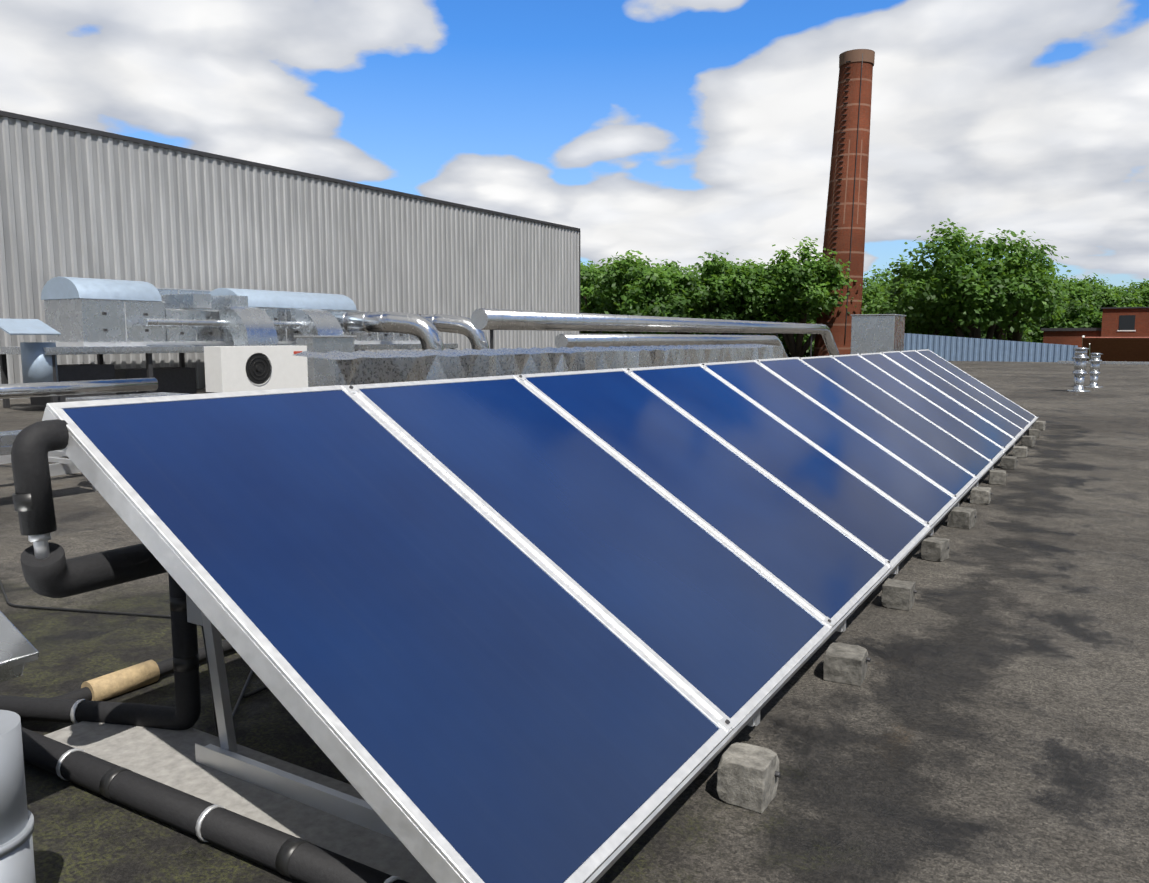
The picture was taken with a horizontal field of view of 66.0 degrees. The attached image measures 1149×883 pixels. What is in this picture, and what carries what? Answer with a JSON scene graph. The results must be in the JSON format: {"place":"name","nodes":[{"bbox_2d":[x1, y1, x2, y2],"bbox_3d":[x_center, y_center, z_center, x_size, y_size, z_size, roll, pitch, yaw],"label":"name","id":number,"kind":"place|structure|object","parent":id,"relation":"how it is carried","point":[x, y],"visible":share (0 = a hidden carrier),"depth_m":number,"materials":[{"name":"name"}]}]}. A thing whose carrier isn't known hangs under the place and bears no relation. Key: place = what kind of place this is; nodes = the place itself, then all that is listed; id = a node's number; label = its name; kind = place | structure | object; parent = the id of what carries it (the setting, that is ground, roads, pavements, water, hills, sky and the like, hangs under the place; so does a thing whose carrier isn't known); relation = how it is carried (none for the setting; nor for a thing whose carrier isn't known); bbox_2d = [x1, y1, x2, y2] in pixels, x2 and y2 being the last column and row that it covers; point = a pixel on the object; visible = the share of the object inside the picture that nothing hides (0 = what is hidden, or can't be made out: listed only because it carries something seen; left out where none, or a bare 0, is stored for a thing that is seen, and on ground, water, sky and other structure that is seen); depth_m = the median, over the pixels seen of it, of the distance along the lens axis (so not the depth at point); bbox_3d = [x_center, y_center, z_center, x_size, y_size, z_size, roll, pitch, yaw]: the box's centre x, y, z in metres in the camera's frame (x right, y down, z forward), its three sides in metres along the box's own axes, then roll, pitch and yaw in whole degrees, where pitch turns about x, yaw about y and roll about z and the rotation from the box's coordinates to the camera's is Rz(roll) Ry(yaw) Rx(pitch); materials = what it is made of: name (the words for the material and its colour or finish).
{"place":"outdoors","nodes":[
{"label":"outdoors","id":0,"kind":"place"},
{"bbox_2d":[157,288,212,294],"bbox_3d":[-10.175,-3.574,25.697,1.250,1.500,8.182,4,8,31],"label":"ventilation unit","id":1,"kind":"object","parent":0,"point":[164,291],"visible":0.02,"depth_m":23.79,"materials":[{"name":"silver metal"}]},
{"bbox_2d":[0,110,579,399],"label":"corrugated metal building","id":2,"kind":"structure","parent":0,"point":[79,202],"depth_m":27.89,"materials":[{"name":"metal"}]},
{"bbox_2d":[0,0,1148,290],"label":"sky","id":3,"kind":"structure","parent":0,"point":[674,130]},
{"bbox_2d":[850,314,906,353],"bbox_3d":[10.386,-3.519,30.284,1.480,1.620,1.780,4,8,31],"label":"metal box","id":4,"kind":"object","parent":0,"point":[874,333],"visible":0.71,"depth_m":29.57,"materials":[{"name":"grey metal"}]},
{"bbox_2d":[1041,307,1148,361],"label":"brick house","id":5,"kind":"structure","parent":0,"point":[1122,334],"depth_m":77.80,"materials":[{"name":"brick"}]},
{"label":"ground","id":6,"kind":"structure","parent":0,"visible":0},
{"bbox_2d":[0,361,1148,882],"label":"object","id":7,"kind":"structure","parent":6,"relation":"on","point":[988,721],"depth_m":3.73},
{"bbox_2d":[0,710,35,882],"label":"vent stack","id":8,"kind":"object","parent":7,"relation":"on","point":[17,864],"visible":1,"depth_m":2.13,"materials":[{"name":"silver metal"}]},
{"bbox_2d":[0,611,38,681],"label":"cowl","id":9,"kind":"object","parent":7,"relation":"on","point":[18,650],"visible":0.79,"depth_m":2.61,"materials":[{"name":"silver metal"}]},
{"bbox_2d":[0,450,80,475],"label":"loose rails","id":10,"kind":"object","parent":7,"relation":"on","point":[62,466],"visible":0.04,"depth_m":10.10,"materials":[{"name":"silver metal"}]},
{"bbox_2d":[0,392,186,491],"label":"cable tray and box","id":11,"kind":"object","parent":7,"relation":"on","point":[7,438],"visible":0.23,"depth_m":8.75,"materials":[{"name":"silver metal"}]},
{"bbox_2d":[0,580,267,736],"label":"cable","id":12,"kind":"object","parent":7,"relation":"on","point":[194,615],"visible":0.38,"depth_m":3.83,"materials":[{"name":"grey"}]},
{"bbox_2d":[30,336,356,405],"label":"plant cabinets","id":13,"kind":"object","parent":7,"relation":"on","point":[321,371],"visible":0.54,"depth_m":19.16,"materials":[{"name":"silver metal"}]},
{"bbox_2d":[0,419,408,882],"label":"insulated pipes","id":14,"kind":"object","parent":7,"relation":"on","point":[55,573],"visible":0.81,"depth_m":2.80,"materials":[{"name":"black plastic"}]},
{"bbox_2d":[12,493,403,882],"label":"pipe clamps and sleeve","id":15,"kind":"object","parent":7,"relation":"on","point":[118,682],"visible":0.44,"depth_m":3.25,"materials":[{"name":"metal"}]},
{"bbox_2d":[0,343,457,407],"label":"plant platform","id":16,"kind":"structure","parent":7,"relation":"on","point":[98,351],"depth_m":19.90,"materials":[{"name":"metal"}]},
{"bbox_2d":[0,318,60,382],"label":"roof vent","id":17,"kind":"object","parent":16,"relation":"on","point":[37,367],"visible":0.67,"depth_m":18.28,"materials":[{"name":"silver metal"}]},
{"bbox_2d":[41,276,167,346],"bbox_3d":[-10.909,-2.995,20.579,1.560,1.545,2.061,4,8,31],"label":"ventilation unit","id":18,"kind":"object","parent":16,"relation":"on","point":[86,312],"visible":1,"depth_m":19.92,"materials":[{"name":"silver metal"}]},
{"bbox_2d":[144,293,296,327],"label":"cross ducts","id":19,"kind":"object","parent":18,"relation":"attached to","point":[192,301],"visible":0.6,"depth_m":21.57,"materials":[{"name":"silver metal"}]},
{"bbox_2d":[218,306,343,345],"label":"gooseneck ducts","id":20,"kind":"object","parent":19,"relation":"attached to","point":[248,326],"visible":0.92,"depth_m":22.12,"materials":[{"name":"silver metal"}]},
{"bbox_2d":[165,309,225,345],"bbox_3d":[-9.914,-2.844,22.141,1.450,0.880,1.635,4,8,31],"label":"ventilation unit","id":21,"kind":"object","parent":16,"relation":"on","point":[191,336],"visible":0.56,"depth_m":21.72,"materials":[{"name":"silver metal"}]},
{"bbox_2d":[209,288,361,344],"bbox_3d":[-8.154,-3.500,25.089,1.560,1.495,4.274,4,8,31],"label":"ventilation unit","id":22,"kind":"object","parent":16,"relation":"on","point":[275,305],"visible":0.27,"depth_m":24.20,"materials":[{"name":"silver metal"}]},
{"bbox_2d":[361,332,420,343],"bbox_3d":[-6.224,-3.502,28.085,1.350,0.800,2.857,4,8,31],"label":"ahu section","id":23,"kind":"object","parent":16,"relation":"on","point":[382,338],"visible":0.38,"depth_m":27.56,"materials":[{"name":"silver metal"}]},
{"bbox_2d":[44,721,435,882],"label":"concrete slab","id":24,"kind":"object","parent":7,"relation":"on","point":[166,757],"visible":0.02,"depth_m":2.91,"materials":[{"name":"grey concrete"}]},
{"bbox_2d":[195,417,1037,882],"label":"panel support frame","id":25,"kind":"object","parent":24,"relation":"on","point":[225,757],"visible":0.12,"depth_m":2.96,"materials":[{"name":"silver metal"}]},
{"bbox_2d":[42,385,729,882],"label":"solar panel","id":26,"kind":"object","parent":25,"relation":"on","point":[460,685],"visible":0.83,"depth_m":2.67,"materials":[{"name":"glass"}]},
{"bbox_2d":[342,350,1031,731],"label":"collector joint strips","id":27,"kind":"object","parent":26,"relation":"attached to","point":[726,722],"visible":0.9,"depth_m":3.72,"materials":[{"name":"silver metal"}]},
{"bbox_2d":[354,375,831,735],"bbox_3d":[0.089,0.341,3.963,1.823,1.194,1.240,4,8,31],"label":"solar panel","id":28,"kind":"object","parent":25,"relation":"on","point":[715,624],"visible":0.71,"depth_m":3.82,"materials":[{"name":"glass"}]},
{"bbox_2d":[521,368,890,627],"bbox_3d":[0.746,0.214,5.043,1.823,1.194,1.240,4,8,31],"label":"solar panel","id":29,"kind":"object","parent":25,"relation":"on","point":[820,565],"visible":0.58,"depth_m":4.93,"materials":[{"name":"glass"}]},
{"bbox_2d":[629,364,929,570],"bbox_3d":[1.408,0.090,6.116,1.823,1.194,1.240,4,8,31],"label":"solar panel","id":30,"kind":"object","parent":25,"relation":"on","point":[883,527],"visible":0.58,"depth_m":6.02,"materials":[{"name":"glass"}]},
{"bbox_2d":[703,360,956,526],"bbox_3d":[2.064,-0.040,7.201,1.823,1.194,1.240,4,8,31],"label":"solar panel","id":31,"kind":"object","parent":25,"relation":"on","point":[919,496],"visible":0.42,"depth_m":7.12,"materials":[{"name":"glass"}]},
{"bbox_2d":[757,357,976,501],"bbox_3d":[2.724,-0.169,8.280,1.823,1.194,1.240,4,8,31],"label":"solar panel","id":32,"kind":"object","parent":25,"relation":"on","point":[940,470],"visible":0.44,"depth_m":8.20,"materials":[{"name":"glass"}]},
{"bbox_2d":[800,356,992,478],"bbox_3d":[3.386,-0.289,9.354,1.823,1.194,1.240,4,8,31],"label":"solar panel","id":33,"kind":"object","parent":25,"relation":"on","point":[921,427],"visible":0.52,"depth_m":9.30,"materials":[{"name":"glass"}]},
{"bbox_2d":[833,354,1004,462],"bbox_3d":[4.040,-0.415,10.435,1.823,1.194,1.240,4,8,31],"label":"solar panel","id":34,"kind":"object","parent":25,"relation":"on","point":[973,439],"visible":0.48,"depth_m":10.39,"materials":[{"name":"glass"}]},
{"bbox_2d":[861,353,1015,449],"bbox_3d":[4.700,-0.541,11.511,1.823,1.194,1.240,4,8,31],"label":"solar panel","id":35,"kind":"object","parent":25,"relation":"on","point":[969,418],"visible":0.52,"depth_m":11.47,"materials":[{"name":"glass"}]},
{"bbox_2d":[883,351,1023,438],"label":"solar panel","id":36,"kind":"object","parent":25,"relation":"on","point":[989,415],"visible":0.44,"depth_m":12.53,"materials":[{"name":"glass"}]},
{"bbox_2d":[901,350,1031,430],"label":"solar panel","id":37,"kind":"object","parent":25,"relation":"on","point":[972,392],"visible":0.5,"depth_m":13.64,"materials":[{"name":"glass"}]},
{"bbox_2d":[917,349,1036,422],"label":"solar panel","id":38,"kind":"object","parent":25,"relation":"on","point":[980,386],"visible":0.56,"depth_m":14.72,"materials":[{"name":"glass"}]},
{"bbox_2d":[204,345,307,392],"bbox_3d":[-5.649,-1.010,15.874,0.483,1.400,1.870,4,8,31],"label":"condensing unit","id":39,"kind":"object","parent":7,"relation":"on","point":[237,368],"visible":0.96,"depth_m":15.48,"materials":[{"name":"white paint"}]},
{"bbox_2d":[331,311,488,350],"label":"round duct elbows","id":40,"kind":"object","parent":7,"relation":"on","point":[425,329],"visible":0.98,"depth_m":24.60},
{"bbox_2d":[0,308,839,398],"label":"clad pipe runs","id":41,"kind":"object","parent":7,"relation":"on","point":[492,319],"visible":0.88,"depth_m":25.39,"materials":[{"name":"silver metal"}]},
{"bbox_2d":[294,344,782,384],"bbox_3d":[0.980,-1.128,14.752,0.659,0.924,13.852,4,8,31],"label":"duct","id":42,"kind":"object","parent":7,"relation":"on","point":[358,367],"visible":0.52,"depth_m":11.37,"materials":[{"name":"silver"}]},
{"bbox_2d":[490,330,811,356],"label":"pipe supports","id":43,"kind":"object","parent":7,"relation":"on","point":[491,339],"visible":0.02,"depth_m":26.79,"materials":[{"name":"metal"}]},
{"bbox_2d":[716,742,780,813],"bbox_3d":[0.595,1.132,2.993,0.180,0.151,0.172,4,8,31],"label":"concrete block","id":44,"kind":"object","parent":7,"relation":"on","point":[748,775],"depth_m":2.94,"materials":[{"name":"concrete"}]},
{"bbox_2d":[823,642,870,685],"bbox_3d":[1.250,1.019,4.061,0.191,0.126,0.205,4,8,31],"label":"concrete block","id":45,"kind":"object","parent":7,"relation":"on","point":[844,663],"depth_m":3.99,"materials":[{"name":"concrete"}]},
{"bbox_2d":[881,578,916,610],"bbox_3d":[1.887,0.888,5.138,0.176,0.135,0.183,4,8,31],"label":"concrete block","id":46,"kind":"object","parent":7,"relation":"on","point":[898,594],"depth_m":5.08,"materials":[{"name":"concrete"}]},
{"bbox_2d":[921,537,949,561],"bbox_3d":[2.541,0.758,6.221,0.147,0.140,0.180,6,9,42],"label":"concrete block","id":47,"kind":"object","parent":7,"relation":"on","point":[935,549],"depth_m":6.17,"materials":[{"name":"concrete"}]},
{"bbox_2d":[947,507,976,528],"bbox_3d":[3.199,0.628,7.296,0.186,0.147,0.194,6,9,40],"label":"concrete block","id":48,"kind":"object","parent":7,"relation":"on","point":[962,517],"depth_m":7.24,"materials":[{"name":"concrete"}]},
{"bbox_2d":[970,486,992,503],"bbox_3d":[3.847,0.510,8.365,0.182,0.133,0.244,4,8,31],"label":"concrete block","id":49,"kind":"object","parent":7,"relation":"on","point":[980,495],"depth_m":8.28,"materials":[{"name":"concrete"}]},
{"bbox_2d":[904,333,1077,361],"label":"screen wall","id":50,"kind":"structure","parent":7,"relation":"on","point":[948,348],"depth_m":58.09,"materials":[{"name":"metal"}]},
{"bbox_2d":[988,470,1007,484],"bbox_3d":[4.530,0.379,9.456,0.184,0.139,0.225,3,7,24],"label":"concrete block","id":51,"kind":"object","parent":7,"relation":"on","point":[997,477],"depth_m":9.37,"materials":[{"name":"concrete"}]},
{"bbox_2d":[1000,456,1017,469],"bbox_3d":[5.188,0.252,10.548,0.166,0.136,0.202,5,8,35],"label":"concrete block","id":52,"kind":"object","parent":7,"relation":"on","point":[1008,462],"depth_m":10.48,"materials":[{"name":"concrete"}]},
{"bbox_2d":[1012,446,1028,457],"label":"concrete block","id":53,"kind":"object","parent":7,"relation":"on","point":[1020,451],"depth_m":11.51,"materials":[{"name":"concrete"}]},
{"bbox_2d":[1021,436,1035,446],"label":"concrete block","id":54,"kind":"object","parent":7,"relation":"on","point":[1028,441],"depth_m":12.60,"materials":[{"name":"concrete"}]},
{"bbox_2d":[1027,429,1039,437],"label":"concrete block","id":55,"kind":"object","parent":7,"relation":"on","point":[1033,432],"depth_m":13.71,"materials":[{"name":"concrete"}]},
{"bbox_2d":[1032,421,1045,430],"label":"concrete block","id":56,"kind":"object","parent":7,"relation":"on","point":[1040,425],"depth_m":14.82,"materials":[{"name":"concrete"}]},
{"bbox_2d":[1067,347,1089,391],"bbox_3d":[14.514,-2.065,25.406,0.593,1.270,0.593,4,8,31],"label":"roof vent","id":57,"kind":"object","parent":7,"relation":"on","point":[1080,357],"visible":1,"depth_m":25.30,"materials":[{"name":"silver metal"}]},
{"bbox_2d":[1084,353,1102,387],"bbox_3d":[16.145,-2.209,27.454,0.504,1.080,0.504,4,8,31],"label":"roof vent","id":58,"kind":"object","parent":7,"relation":"on","point":[1095,360],"visible":1,"depth_m":27.36,"materials":[{"name":"silver metal"}]},
{"bbox_2d":[1058,361,1148,364],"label":"roof edge kerb","id":59,"kind":"structure","parent":7,"relation":"on","point":[1106,362],"depth_m":51.75,"materials":[{"name":"grey metal"}]},
{"bbox_2d":[580,257,645,333],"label":"tree","id":60,"kind":"object","parent":6,"relation":"on","point":[589,276],"visible":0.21,"depth_m":72.44,"materials":[{"name":"green plant"}]},
{"bbox_2d":[586,250,715,333],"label":"tree","id":61,"kind":"object","parent":6,"relation":"on","point":[655,292],"visible":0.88,"depth_m":66.64,"materials":[{"name":"green plant"}]},
{"bbox_2d":[630,256,694,281],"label":"tree","id":62,"kind":"object","parent":6,"relation":"on","point":[674,263],"depth_m":88.89,"materials":[{"name":"green plant"}]},
{"bbox_2d":[657,261,713,334],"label":"tree","id":63,"kind":"object","parent":6,"relation":"on","point":[691,313],"visible":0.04,"depth_m":79.66,"materials":[{"name":"green plant"}]},
{"bbox_2d":[669,332,742,334],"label":"tree","id":64,"kind":"object","parent":6,"relation":"on","point":[698,333],"visible":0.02,"depth_m":91.63,"materials":[{"name":"green plant"}]},
{"bbox_2d":[688,250,776,334],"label":"tree","id":65,"kind":"object","parent":6,"relation":"on","point":[728,282],"visible":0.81,"depth_m":69.46,"materials":[{"name":"green plant"}]},
{"bbox_2d":[737,262,814,335],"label":"tree","id":66,"kind":"object","parent":6,"relation":"on","point":[760,313],"visible":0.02,"depth_m":81.26,"materials":[{"name":"green plant"}]},
{"bbox_2d":[718,236,872,356],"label":"tree","id":67,"kind":"object","parent":6,"relation":"on","point":[794,287],"visible":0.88,"depth_m":68.24,"materials":[{"name":"green plant"}]},
{"bbox_2d":[778,313,815,357],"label":"tree","id":68,"kind":"object","parent":6,"relation":"on","point":[805,338],"visible":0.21,"depth_m":86.50,"materials":[{"name":"green plant"}]},
{"bbox_2d":[813,49,874,356],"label":"brick chimney","id":69,"kind":"object","parent":6,"relation":"on","point":[844,232],"visible":0.67,"depth_m":70.10,"materials":[{"name":"brick"}]},
{"bbox_2d":[862,279,888,313],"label":"tree","id":70,"kind":"object","parent":6,"relation":"on","point":[868,291],"visible":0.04,"depth_m":85.58,"materials":[{"name":"green plant"}]},
{"bbox_2d":[863,265,892,292],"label":"tree","id":71,"kind":"object","parent":6,"relation":"on","point":[867,280],"visible":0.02,"depth_m":109.26,"materials":[{"name":"green plant"}]},
{"bbox_2d":[862,263,945,335],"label":"tree","id":72,"kind":"object","parent":6,"relation":"on","point":[875,309],"visible":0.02,"depth_m":77.60,"materials":[{"name":"green plant"}]},
{"bbox_2d":[878,264,1009,337],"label":"tree","id":73,"kind":"object","parent":6,"relation":"on","point":[930,327],"visible":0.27,"depth_m":69.76,"materials":[{"name":"green plant"}]},
{"bbox_2d":[871,218,1068,339],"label":"tree","id":74,"kind":"object","parent":6,"relation":"on","point":[960,287],"visible":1,"depth_m":63.26,"materials":[{"name":"green plant"}]},
{"bbox_2d":[981,326,1031,341],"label":"tree","id":75,"kind":"object","parent":6,"relation":"on","point":[984,333],"visible":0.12,"depth_m":85.56,"materials":[{"name":"green plant"}]},
{"bbox_2d":[973,247,1071,340],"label":"tree","id":76,"kind":"object","parent":6,"relation":"on","point":[1015,336],"visible":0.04,"depth_m":71.86,"materials":[{"name":"green plant"}]},
{"bbox_2d":[1021,318,1065,342],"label":"tree","id":77,"kind":"object","parent":6,"relation":"on","point":[1033,334],"visible":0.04,"depth_m":89.94,"materials":[{"name":"green plant"}]},
{"bbox_2d":[1002,258,1092,326],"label":"tree","id":78,"kind":"object","parent":6,"relation":"on","point":[1070,310],"visible":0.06,"depth_m":89.24,"materials":[{"name":"green plant"}]},
{"bbox_2d":[1027,301,1102,342],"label":"tree","id":79,"kind":"object","parent":6,"relation":"on","point":[1091,319],"visible":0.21,"depth_m":88.28,"materials":[{"name":"green plant"}]},
{"bbox_2d":[1052,274,1092,305],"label":"tree","id":80,"kind":"object","parent":6,"relation":"on","point":[1076,282],"visible":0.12,"depth_m":104.87,"materials":[{"name":"green plant"}]},
{"bbox_2d":[1060,280,1143,315],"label":"tree","id":81,"kind":"object","parent":6,"relation":"on","point":[1100,296],"visible":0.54,"depth_m":100.20,"materials":[{"name":"green plant"}]},
{"bbox_2d":[1077,273,1148,306],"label":"tree","id":82,"kind":"object","parent":6,"relation":"on","point":[1141,294],"visible":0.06,"depth_m":105.21,"materials":[{"name":"green plant"}]},
{"bbox_2d":[1118,278,1148,295],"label":"tree","id":83,"kind":"object","parent":6,"relation":"on","point":[1145,284],"visible":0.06,"depth_m":109.20,"materials":[{"name":"green plant"}]},
{"bbox_2d":[1142,281,1148,306],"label":"tree","id":84,"kind":"object","parent":6,"relation":"on","point":[1147,291],"visible":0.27,"depth_m":104.16,"materials":[{"name":"green plant"}]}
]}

